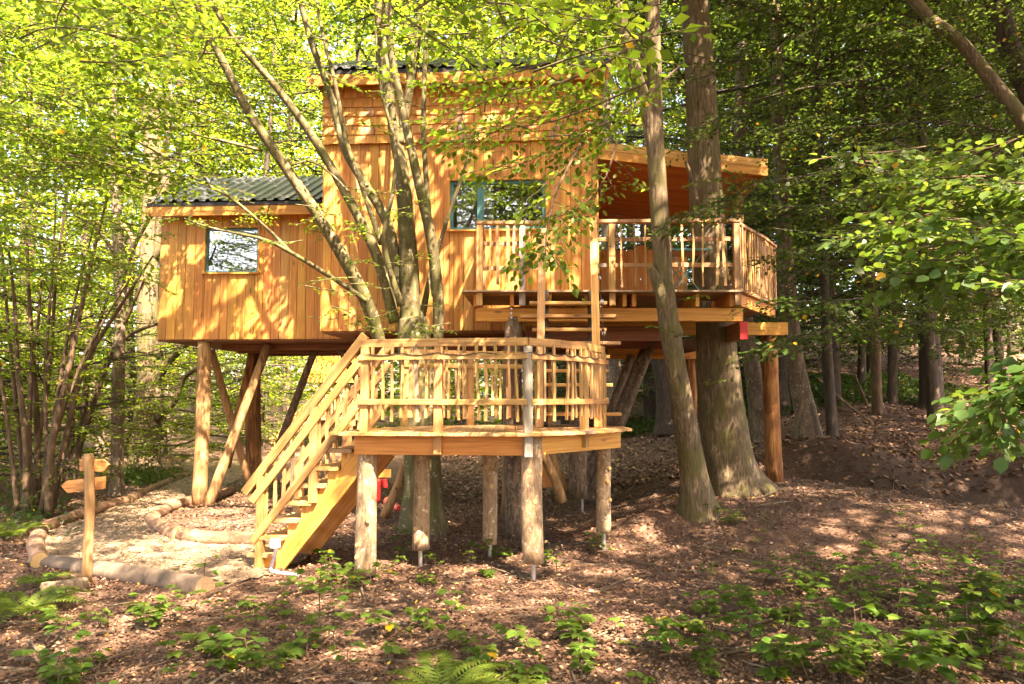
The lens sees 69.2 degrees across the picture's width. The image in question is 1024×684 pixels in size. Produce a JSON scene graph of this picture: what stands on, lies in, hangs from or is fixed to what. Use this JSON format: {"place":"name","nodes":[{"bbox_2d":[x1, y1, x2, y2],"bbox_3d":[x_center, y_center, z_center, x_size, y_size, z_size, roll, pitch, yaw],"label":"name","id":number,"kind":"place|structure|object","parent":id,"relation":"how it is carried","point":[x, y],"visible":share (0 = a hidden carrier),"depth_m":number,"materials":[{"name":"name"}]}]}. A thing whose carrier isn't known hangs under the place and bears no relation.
{"place":"outdoors","nodes":[
{"label":"outdoors","id":0,"kind":"place"},
{"bbox_2d":[45,458,309,582],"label":"path","id":1,"kind":"structure","parent":0,"point":[212,465],"depth_m":9.53,"materials":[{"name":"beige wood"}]},
{"bbox_2d":[0,0,1022,405],"label":"sky","id":2,"kind":"structure","parent":0,"point":[330,48],"materials":[{"name":"white"}]},
{"bbox_2d":[0,314,1023,683],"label":"ground","id":3,"kind":"structure","parent":0,"point":[1008,490],"depth_m":8.81,"materials":[{"name":"soil"}]},
{"bbox_2d":[0,522,58,538],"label":"fern","id":4,"kind":"object","parent":3,"relation":"on","point":[13,531],"visible":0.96,"depth_m":10.11,"materials":[{"name":"green plant"}]},
{"bbox_2d":[26,525,48,567],"bbox_3d":[-5.994,2.550,9.377,0.251,0.212,2.526,3,-5,-32],"label":"edging log","id":5,"kind":"object","parent":3,"relation":"on","point":[36,550],"visible":0.85,"depth_m":8.85,"materials":[{"name":"brown wood"}]},
{"bbox_2d":[0,292,78,482],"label":"leafy bush","id":6,"kind":"object","parent":3,"relation":"on","point":[24,388],"visible":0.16,"depth_m":15.69,"materials":[{"name":"green plant"}]},
{"bbox_2d":[0,262,86,470],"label":"leafy bush","id":7,"kind":"object","parent":3,"relation":"on","point":[25,328],"visible":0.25,"depth_m":14.01,"materials":[{"name":"green plant"}]},
{"bbox_2d":[0,585,98,623],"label":"fern","id":8,"kind":"object","parent":3,"relation":"on","point":[8,604],"visible":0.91,"depth_m":6.56,"materials":[{"name":"green plant"}]},
{"bbox_2d":[0,251,111,451],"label":"leafy bush","id":9,"kind":"object","parent":3,"relation":"on","point":[15,436],"visible":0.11,"depth_m":17.80,"materials":[{"name":"green plant"}]},
{"bbox_2d":[40,577,88,597],"bbox_3d":[-4.310,2.378,7.150,0.400,0.176,0.196,2,-5,-30],"label":"edging log","id":10,"kind":"object","parent":3,"relation":"on","point":[82,582],"visible":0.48,"depth_m":7.11,"materials":[{"name":"brown wood"}]},
{"bbox_2d":[42,611,91,653],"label":"seedling","id":11,"kind":"object","parent":3,"relation":"on","point":[78,636],"visible":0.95,"depth_m":5.56,"materials":[{"name":"green plant"}]},
{"bbox_2d":[0,1,142,333],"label":"beech tree","id":12,"kind":"object","parent":3,"relation":"on","point":[87,188],"visible":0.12,"depth_m":20.02,"materials":[{"name":"green plant"}]},
{"bbox_2d":[0,252,152,482],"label":"leafy bush","id":13,"kind":"object","parent":3,"relation":"on","point":[36,288],"visible":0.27,"depth_m":14.42,"materials":[{"name":"green plant"}]},
{"bbox_2d":[32,495,130,530],"bbox_3d":[-6.804,2.725,11.787,0.338,0.214,2.832,0,-4,-5],"label":"edging log","id":14,"kind":"object","parent":3,"relation":"on","point":[79,512],"visible":0.59,"depth_m":11.52,"materials":[{"name":"brown wood"}]},
{"bbox_2d":[0,146,164,514],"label":"hazel bush","id":15,"kind":"object","parent":3,"relation":"on","point":[47,501],"visible":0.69,"depth_m":12.19,"materials":[{"name":"green plant"}]},
{"bbox_2d":[61,453,109,582],"bbox_3d":[-4.439,1.806,7.631,0.493,1.314,0.144,0,-4,0],"label":"signpost","id":16,"kind":"object","parent":3,"relation":"on","point":[90,483],"visible":0.97,"depth_m":7.60,"materials":[{"name":"brown wood"}]},
{"bbox_2d":[2,272,169,442],"bbox_3d":[-13.350,0.415,22.511,5.497,5.442,4.712,-1,-4,16],"label":"leafy bush","id":17,"kind":"object","parent":3,"relation":"on","point":[47,302],"visible":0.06,"depth_m":22.48,"materials":[{"name":"green plant"}]},
{"bbox_2d":[0,1,173,407],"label":"beech tree","id":18,"kind":"object","parent":3,"relation":"on","point":[64,199],"visible":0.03,"depth_m":36.34,"materials":[{"name":"green plant"}]},
{"bbox_2d":[0,1,174,404],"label":"beech tree","id":19,"kind":"object","parent":3,"relation":"on","point":[67,194],"visible":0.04,"depth_m":29.59,"materials":[{"name":"green plant"}]},
{"bbox_2d":[0,0,178,445],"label":"beech tree","id":20,"kind":"object","parent":3,"relation":"on","point":[23,240],"visible":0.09,"depth_m":24.50,"materials":[{"name":"green plant"}]},
{"bbox_2d":[79,195,108,457],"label":"beech tree","id":21,"kind":"object","parent":3,"relation":"on","point":[84,239],"visible":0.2,"depth_m":20.93,"materials":[{"name":"brown plant"}]},
{"bbox_2d":[0,254,192,488],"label":"leafy bush","id":22,"kind":"object","parent":3,"relation":"on","point":[128,359],"visible":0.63,"depth_m":13.15,"materials":[{"name":"green plant"}]},
{"bbox_2d":[12,306,188,468],"bbox_3d":[-9.427,1.029,17.278,3.406,3.934,3.974,0,-4,-6],"label":"leafy bush","id":23,"kind":"object","parent":3,"relation":"on","point":[139,387],"visible":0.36,"depth_m":17.26,"materials":[{"name":"green plant"}]},
{"bbox_2d":[60,280,157,487],"bbox_3d":[-7.622,0.790,14.144,2.486,4.013,0.479,-1,-4,13],"label":"hazel bush","id":24,"kind":"object","parent":3,"relation":"on","point":[74,452],"visible":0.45,"depth_m":14.31,"materials":[{"name":"brown plant"}]},
{"bbox_2d":[0,218,233,456],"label":"leafy bush","id":25,"kind":"object","parent":3,"relation":"on","point":[133,379],"visible":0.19,"depth_m":19.98,"materials":[{"name":"green plant"}]},
{"bbox_2d":[27,554,214,595],"bbox_3d":[-4.225,2.421,7.816,2.874,0.244,0.274,-2,-5,28],"label":"edging log","id":26,"kind":"object","parent":3,"relation":"on","point":[186,583],"visible":0.61,"depth_m":7.46,"materials":[{"name":"brown wood"}]},
{"bbox_2d":[90,3,152,496],"bbox_3d":[-7.186,-1.924,14.188,1.573,9.817,0.653,-1,-4,7],"label":"ash tree","id":27,"kind":"object","parent":3,"relation":"on","point":[116,487],"visible":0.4,"depth_m":14.14,"materials":[{"name":"brown wood"}]},
{"bbox_2d":[124,226,135,454],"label":"ash tree","id":28,"kind":"object","parent":3,"relation":"on","point":[131,375],"visible":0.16,"depth_m":21.89,"materials":[{"name":"brown plant"}]},
{"bbox_2d":[0,0,298,393],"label":"beech tree","id":29,"kind":"object","parent":3,"relation":"on","point":[170,86],"visible":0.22,"depth_m":22.54,"materials":[{"name":"green plant"}]},
{"bbox_2d":[128,472,189,501],"bbox_3d":[-7.377,3.005,15.535,0.257,0.214,4.880,1,-4,-12],"label":"edging log","id":30,"kind":"object","parent":3,"relation":"on","point":[138,494],"visible":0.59,"depth_m":14.85,"materials":[{"name":"brown wood"}]},
{"bbox_2d":[123,84,196,471],"bbox_3d":[-8.857,-1.664,19.139,2.601,10.166,0.958,-1,-4,7],"label":"beech tree","id":31,"kind":"object","parent":3,"relation":"on","point":[147,298],"visible":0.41,"depth_m":18.87,"materials":[{"name":"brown wood"}]},
{"bbox_2d":[144,511,180,538],"bbox_3d":[-5.005,2.620,10.575,0.266,0.226,1.803,3,-5,-37],"label":"edging log","id":32,"kind":"object","parent":3,"relation":"on","point":[155,522],"visible":0.73,"depth_m":10.22,"materials":[{"name":"brown wood"}]},
{"bbox_2d":[3,0,323,436],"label":"beech tree","id":33,"kind":"object","parent":3,"relation":"on","point":[108,284],"visible":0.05,"depth_m":28.06,"materials":[{"name":"green plant"}]},
{"bbox_2d":[153,496,191,517],"bbox_3d":[-5.724,2.783,12.399,0.323,0.200,1.970,1,-4,-7],"label":"edging log","id":34,"kind":"object","parent":3,"relation":"on","point":[163,510],"visible":0.76,"depth_m":12.54,"materials":[{"name":"brown wood"}]},
{"bbox_2d":[55,0,302,418],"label":"beech tree","id":35,"kind":"object","parent":3,"relation":"on","point":[193,409],"visible":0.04,"depth_m":34.77,"materials":[{"name":"green plant"}]},
{"bbox_2d":[124,332,277,461],"bbox_3d":[-7.943,1.021,19.282,3.681,4.251,4.294,-3,-5,37],"label":"leafy bush","id":36,"kind":"object","parent":3,"relation":"on","point":[193,384],"visible":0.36,"depth_m":19.02,"materials":[{"name":"green plant"}]},
{"bbox_2d":[175,527,253,543],"bbox_3d":[-3.852,2.582,9.751,1.273,0.218,0.204,-1,-4,16],"label":"edging log","id":37,"kind":"object","parent":3,"relation":"on","point":[208,537],"visible":0.67,"depth_m":9.69,"materials":[{"name":"brown wood"}]},
{"bbox_2d":[126,332,330,456],"bbox_3d":[-8.759,0.500,22.544,5.788,5.729,4.961,-1,-4,15],"label":"leafy bush","id":38,"kind":"object","parent":3,"relation":"on","point":[264,429],"visible":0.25,"depth_m":22.47,"materials":[{"name":"green plant"}]},
{"bbox_2d":[141,0,335,450],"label":"beech tree","id":39,"kind":"object","parent":3,"relation":"on","point":[267,157],"visible":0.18,"depth_m":25.59,"materials":[{"name":"green plant"}]},
{"bbox_2d":[168,352,314,434],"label":"leafy bush","id":40,"kind":"object","parent":3,"relation":"on","point":[271,414],"visible":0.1,"depth_m":26.68,"materials":[{"name":"green plant"}]},
{"bbox_2d":[216,633,268,681],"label":"seedling","id":41,"kind":"object","parent":3,"relation":"on","point":[228,637],"visible":1,"depth_m":4.95,"materials":[{"name":"green plant"}]},
{"bbox_2d":[207,2,340,413],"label":"beech tree","id":42,"kind":"object","parent":3,"relation":"on","point":[272,161],"visible":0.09,"depth_m":43.01,"materials":[{"name":"green plant"}]},
{"bbox_2d":[211,351,337,443],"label":"leafy bush","id":43,"kind":"object","parent":3,"relation":"on","point":[285,396],"visible":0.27,"depth_m":25.66,"materials":[{"name":"green plant"}]},
{"bbox_2d":[170,0,398,424],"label":"beech tree","id":44,"kind":"object","parent":3,"relation":"on","point":[285,407],"visible":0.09,"depth_m":33.03,"materials":[{"name":"green plant"}]},
{"bbox_2d":[0,0,587,424],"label":"wood","id":45,"kind":"object","parent":3,"relation":"on","point":[396,368],"visible":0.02,"depth_m":54.74,"materials":[{"name":"green plant"}]},
{"bbox_2d":[189,0,413,177],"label":"beech tree","id":46,"kind":"object","parent":3,"relation":"on","point":[357,56],"visible":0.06,"depth_m":29.82,"materials":[{"name":"green plant"}]},
{"bbox_2d":[241,333,394,569],"bbox_3d":[-2.205,1.353,8.591,1.475,2.834,1.007,-1,-4,10],"label":"wooden stair","id":47,"kind":"object","parent":3,"relation":"on","point":[319,514],"visible":0.84,"depth_m":8.13,"materials":[{"name":"brown wood"}]},
{"bbox_2d":[268,356,370,451],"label":"leafy bush","id":48,"kind":"object","parent":3,"relation":"on","point":[330,367],"visible":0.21,"depth_m":26.96,"materials":[{"name":"green plant"}]},
{"bbox_2d":[295,563,349,624],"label":"seedling","id":49,"kind":"object","parent":3,"relation":"on","point":[323,589],"visible":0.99,"depth_m":6.27,"materials":[{"name":"green plant"}]},
{"bbox_2d":[0,0,737,534],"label":"hornbeam tree","id":50,"kind":"object","parent":3,"relation":"on","point":[398,270],"visible":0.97,"depth_m":9.49,"materials":[{"name":"green plant"}]},
{"bbox_2d":[385,649,512,683],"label":"fern","id":51,"kind":"object","parent":3,"relation":"on","point":[446,664],"visible":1,"depth_m":4.81,"materials":[{"name":"green plant"}]},
{"bbox_2d":[144,54,787,540],"bbox_3d":[-1.011,-1.203,13.518,11.121,8.424,6.878,0,-4,0],"label":"treehouse","id":52,"kind":"object","parent":3,"relation":"on","point":[250,298],"visible":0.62,"depth_m":11.85,"materials":[{"name":"brown wood"}]},
{"bbox_2d":[201,226,260,274],"bbox_3d":[-5.062,-1.608,13.479,1.078,0.967,0.254,0,-4,3],"label":"window","id":53,"kind":"structure","parent":52,"relation":"in","point":[233,241],"depth_m":13.48,"materials":[{"name":"clear glass"}]},
{"bbox_2d":[446,177,548,231],"bbox_3d":[-0.222,-2.108,11.730,1.613,0.940,0.255,0,-4,3],"label":"window","id":54,"kind":"structure","parent":52,"relation":"in","point":[464,216],"depth_m":11.76,"materials":[{"name":"teal paint"}]},
{"bbox_2d":[671,248,710,289],"bbox_3d":[2.563,-0.987,11.087,0.660,0.728,0.620,0,-4,0],"label":"folding table","id":55,"kind":"object","parent":52,"relation":"on","point":[676,252],"visible":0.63,"depth_m":10.99,"materials":[{"name":"teal paint"}]},
{"bbox_2d":[334,0,600,424],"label":"beech tree","id":56,"kind":"object","parent":3,"relation":"on","point":[461,421],"visible":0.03,"depth_m":30.70,"materials":[{"name":"green plant"}]},
{"bbox_2d":[328,338,631,580],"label":"viewing platform","id":57,"kind":"structure","parent":3,"relation":"on","point":[529,442],"depth_m":7.97,"materials":[{"name":"brown wood"}]},
{"bbox_2d":[521,217,621,427],"bbox_3d":[0.761,-0.291,9.601,1.287,2.800,1.049,0,-4,0],"label":"ladder stair","id":58,"kind":"object","parent":57,"relation":"on","point":[543,316],"visible":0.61,"depth_m":9.61,"materials":[{"name":"brown wood"}]},
{"bbox_2d":[363,244,651,358],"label":"string lights","id":59,"kind":"object","parent":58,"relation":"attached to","point":[601,302],"visible":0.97,"depth_m":8.39,"materials":[{"name":"black"}]},
{"bbox_2d":[0,369,1016,534],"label":"ground cover","id":60,"kind":"object","parent":3,"relation":"on","point":[142,479],"visible":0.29,"depth_m":22.01,"materials":[{"name":"green plant"}]},
{"bbox_2d":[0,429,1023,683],"bbox_3d":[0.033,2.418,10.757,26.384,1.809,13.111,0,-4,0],"label":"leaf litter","id":61,"kind":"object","parent":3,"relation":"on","point":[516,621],"visible":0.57,"depth_m":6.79,"materials":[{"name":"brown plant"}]},
{"bbox_2d":[0,501,1023,683],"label":"undergrowth","id":62,"kind":"object","parent":3,"relation":"on","point":[854,641],"depth_m":5.59,"materials":[{"name":"green plant"}]},
{"bbox_2d":[396,0,636,456],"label":"beech tree","id":63,"kind":"object","parent":3,"relation":"on","point":[494,50],"visible":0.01,"depth_m":24.31,"materials":[{"name":"green plant"}]},
{"bbox_2d":[391,25,684,302],"bbox_3d":[1.982,-0.483,6.117,7.247,5.517,2.394,-2,-5,27],"label":"beech tree","id":64,"kind":"object","parent":3,"relation":"on","point":[596,131],"visible":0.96,"depth_m":6.97,"materials":[{"name":"green plant"}]},
{"bbox_2d":[413,0,722,424],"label":"beech tree","id":65,"kind":"object","parent":3,"relation":"on","point":[563,420],"visible":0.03,"depth_m":32.69,"materials":[{"name":"green plant"}]},
{"bbox_2d":[409,0,733,522],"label":"oak tree","id":66,"kind":"object","parent":3,"relation":"on","point":[696,493],"visible":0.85,"depth_m":9.68,"materials":[{"name":"brown plant"}]},
{"bbox_2d":[533,268,655,427],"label":"leafy bush","id":67,"kind":"object","parent":3,"relation":"on","point":[637,397],"visible":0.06,"depth_m":26.33,"materials":[{"name":"green plant"}]},
{"bbox_2d":[602,42,621,435],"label":"forest tree","id":68,"kind":"object","parent":3,"relation":"on","point":[614,372],"visible":0.12,"depth_m":24.00,"materials":[{"name":"brown wood"}]},
{"bbox_2d":[542,0,766,396],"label":"beech tree","id":69,"kind":"object","parent":3,"relation":"on","point":[665,115],"visible":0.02,"depth_m":37.21,"materials":[{"name":"green plant"}]},
{"bbox_2d":[511,0,803,424],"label":"beech tree","id":70,"kind":"object","parent":3,"relation":"on","point":[649,405],"visible":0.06,"depth_m":26.74,"materials":[{"name":"green plant"}]},
{"bbox_2d":[646,69,674,434],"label":"forest tree","id":71,"kind":"object","parent":3,"relation":"on","point":[664,424],"visible":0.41,"depth_m":22.73,"materials":[{"name":"brown plant"}]},
{"bbox_2d":[410,0,933,497],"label":"oak tree","id":72,"kind":"object","parent":3,"relation":"on","point":[732,466],"visible":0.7,"depth_m":11.19,"materials":[{"name":"brown plant"}]},
{"bbox_2d":[441,360,1023,504],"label":"leaf litter","id":73,"kind":"object","parent":3,"relation":"on","point":[614,462],"visible":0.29,"depth_m":16.73,"materials":[{"name":"brown plant"}]},
{"bbox_2d":[572,0,911,262],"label":"beech tree","id":74,"kind":"object","parent":3,"relation":"on","point":[718,48],"visible":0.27,"depth_m":18.43,"materials":[{"name":"green plant"}]},
{"bbox_2d":[726,612,770,658],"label":"seedling","id":75,"kind":"object","parent":3,"relation":"on","point":[755,633],"visible":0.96,"depth_m":5.45,"materials":[{"name":"green plant"}]},
{"bbox_2d":[733,41,764,440],"bbox_3d":[6.272,-2.672,19.289,0.956,10.498,0.682,-2,-5,22],"label":"forest tree","id":76,"kind":"object","parent":3,"relation":"on","point":[753,375],"visible":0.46,"depth_m":18.85,"materials":[{"name":"brown wood"}]},
{"bbox_2d":[772,263,790,415],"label":"forest tree","id":77,"kind":"object","parent":3,"relation":"on","point":[784,396],"visible":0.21,"depth_m":21.81,"materials":[{"name":"brown plant"}]},
{"bbox_2d":[622,0,948,370],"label":"beech tree","id":78,"kind":"object","parent":3,"relation":"on","point":[756,152],"visible":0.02,"depth_m":29.20,"materials":[{"name":"green plant"}]},
{"bbox_2d":[585,0,997,408],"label":"beech tree","id":79,"kind":"object","parent":3,"relation":"on","point":[763,112],"visible":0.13,"depth_m":22.10,"materials":[{"name":"green plant"}]},
{"bbox_2d":[769,0,822,438],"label":"forest tree","id":80,"kind":"object","parent":3,"relation":"on","point":[806,422],"visible":0.52,"depth_m":17.92,"materials":[{"name":"brown wood"}]},
{"bbox_2d":[575,0,1023,359],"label":"wood","id":81,"kind":"object","parent":3,"relation":"on","point":[640,141],"depth_m":53.69,"materials":[{"name":"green plant"}]},
{"bbox_2d":[725,185,916,376],"bbox_3d":[9.734,-1.784,25.055,7.723,6.842,7.054,2,-5,-22],"label":"leafy bush","id":82,"kind":"object","parent":3,"relation":"on","point":[818,322],"visible":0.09,"depth_m":24.03,"materials":[{"name":"green plant"}]},
{"bbox_2d":[728,198,913,367],"bbox_3d":[11.239,-2.177,28.586,7.207,6.990,7.890,0,-4,-3],"label":"leafy bush","id":83,"kind":"object","parent":3,"relation":"on","point":[813,288],"visible":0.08,"depth_m":27.42,"materials":[{"name":"green plant"}]},
{"bbox_2d":[628,0,1023,369],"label":"beech tree","id":84,"kind":"object","parent":3,"relation":"on","point":[980,8],"visible":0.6,"depth_m":10.62,"materials":[{"name":"green plant"}]},
{"bbox_2d":[810,42,841,404],"bbox_3d":[9.444,-3.411,22.317,0.712,11.517,0.551,0,-4,0],"label":"forest tree","id":85,"kind":"object","parent":3,"relation":"on","point":[836,361],"visible":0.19,"depth_m":21.86,"materials":[{"name":"brown plant"}]},
{"bbox_2d":[660,0,1013,438],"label":"beech tree","id":86,"kind":"object","parent":3,"relation":"on","point":[831,421],"visible":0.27,"depth_m":17.38,"materials":[{"name":"green plant"}]},
{"bbox_2d":[816,597,882,641],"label":"seedling","id":87,"kind":"object","parent":3,"relation":"on","point":[839,605],"visible":0.78,"depth_m":5.23,"materials":[{"name":"green plant"}]},
{"bbox_2d":[713,2,1011,372],"bbox_3d":[14.849,-10.582,30.490,11.728,24.225,11.487,3,-5,-33],"label":"beech tree","id":88,"kind":"object","parent":3,"relation":"on","point":[867,362],"visible":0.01,"depth_m":30.05,"materials":[{"name":"green plant"}]},
{"bbox_2d":[708,0,1023,137],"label":"forest tree","id":89,"kind":"object","parent":3,"relation":"on","point":[999,89],"visible":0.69,"depth_m":10.11,"materials":[{"name":"green plant"}]},
{"bbox_2d":[715,3,1018,384],"bbox_3d":[12.100,-8.490,26.473,10.462,20.583,10.362,-1,-5,19],"label":"beech tree","id":90,"kind":"object","parent":3,"relation":"on","point":[861,370],"visible":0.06,"depth_m":25.44,"materials":[{"name":"green plant"}]},
{"bbox_2d":[717,0,1021,403],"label":"beech tree","id":91,"kind":"object","parent":3,"relation":"on","point":[892,374],"visible":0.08,"depth_m":21.40,"materials":[{"name":"green plant"}]},
{"bbox_2d":[858,64,883,414],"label":"forest tree","id":92,"kind":"object","parent":3,"relation":"on","point":[876,384],"visible":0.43,"depth_m":19.94,"materials":[{"name":"brown plant"}]},
{"bbox_2d":[721,0,1023,423],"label":"beech tree","id":93,"kind":"object","parent":3,"relation":"on","point":[932,387],"visible":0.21,"depth_m":18.46,"materials":[{"name":"green plant"}]},
{"bbox_2d":[804,127,1023,473],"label":"hazel bush","id":94,"kind":"object","parent":3,"relation":"on","point":[991,269],"visible":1,"depth_m":3.98,"materials":[{"name":"green plant"}]},
{"bbox_2d":[809,205,1018,380],"bbox_3d":[14.253,-2.038,25.381,7.078,6.865,7.749,0,-4,-3],"label":"leafy bush","id":95,"kind":"object","parent":3,"relation":"on","point":[947,370],"visible":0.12,"depth_m":25.59,"materials":[{"name":"green plant"}]},
{"bbox_2d":[818,0,1023,390],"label":"beech tree","id":96,"kind":"object","parent":3,"relation":"on","point":[988,362],"visible":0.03,"depth_m":21.02,"materials":[{"name":"green plant"}]},
{"bbox_2d":[881,629,960,683],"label":"seedling","id":97,"kind":"object","parent":3,"relation":"on","point":[945,671],"visible":1,"depth_m":4.70,"materials":[{"name":"green plant"}]},
{"bbox_2d":[827,0,1022,62],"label":"beech tree","id":98,"kind":"object","parent":3,"relation":"on","point":[902,4],"visible":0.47,"depth_m":15.13,"materials":[{"name":"green plant"}]},
{"bbox_2d":[909,39,946,408],"bbox_3d":[11.844,-3.492,21.296,0.996,11.056,0.951,0,-4,0],"label":"forest tree","id":99,"kind":"object","parent":3,"relation":"on","point":[921,404],"visible":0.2,"depth_m":20.87,"materials":[{"name":"brown plant"}]},
{"bbox_2d":[834,0,1023,315],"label":"beech tree","id":100,"kind":"object","parent":3,"relation":"on","point":[963,98],"visible":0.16,"depth_m":17.50,"materials":[{"name":"green plant"}]},
{"bbox_2d":[840,212,1023,368],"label":"leafy bush","id":101,"kind":"object","parent":3,"relation":"on","point":[915,357],"visible":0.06,"depth_m":29.90,"materials":[{"name":"green plant"}]},
{"bbox_2d":[845,0,1023,384],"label":"beech tree","id":102,"kind":"object","parent":3,"relation":"on","point":[994,331],"visible":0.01,"depth_m":25.08,"materials":[{"name":"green plant"}]},
{"bbox_2d":[900,236,1023,377],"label":"leafy bush","id":103,"kind":"object","parent":3,"relation":"on","point":[1011,339],"visible":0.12,"depth_m":27.14,"materials":[{"name":"green plant"}]},
{"bbox_2d":[984,0,1023,105],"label":"forest tree","id":104,"kind":"object","parent":3,"relation":"on","point":[1001,33],"visible":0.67,"depth_m":11.27,"materials":[{"name":"brown plant"}]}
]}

